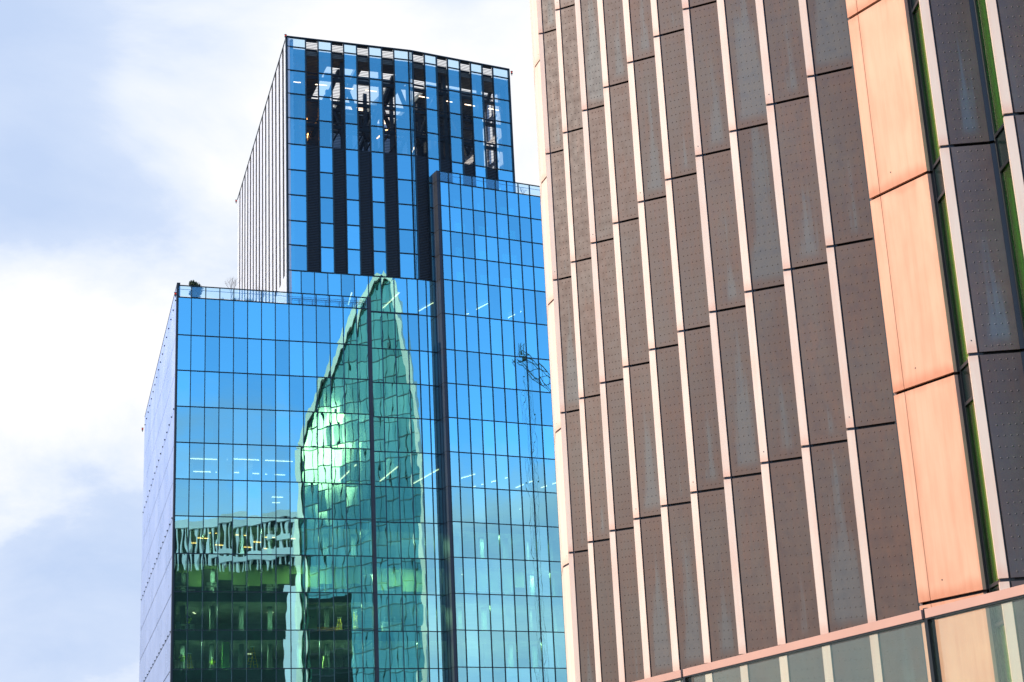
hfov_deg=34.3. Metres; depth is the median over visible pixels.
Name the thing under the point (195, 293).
evergreen shrub
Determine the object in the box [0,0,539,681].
sky
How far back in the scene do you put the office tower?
186.72 m
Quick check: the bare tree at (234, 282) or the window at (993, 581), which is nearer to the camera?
the window at (993, 581)
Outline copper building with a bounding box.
[529,0,1023,681]
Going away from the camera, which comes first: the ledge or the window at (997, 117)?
the ledge
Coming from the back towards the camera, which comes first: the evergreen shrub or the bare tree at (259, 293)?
the bare tree at (259, 293)
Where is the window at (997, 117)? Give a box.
[974,0,1023,336]
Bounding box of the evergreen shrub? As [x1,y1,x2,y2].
[188,280,203,297]
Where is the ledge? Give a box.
[634,584,1023,681]
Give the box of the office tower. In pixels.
[139,34,567,681]
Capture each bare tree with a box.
[225,278,238,297]
[253,286,263,300]
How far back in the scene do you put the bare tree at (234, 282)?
187.51 m
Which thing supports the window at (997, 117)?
in the copper building
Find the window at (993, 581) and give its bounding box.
[910,0,1023,681]
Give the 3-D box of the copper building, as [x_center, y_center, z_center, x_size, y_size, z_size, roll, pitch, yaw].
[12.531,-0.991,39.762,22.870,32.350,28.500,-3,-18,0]

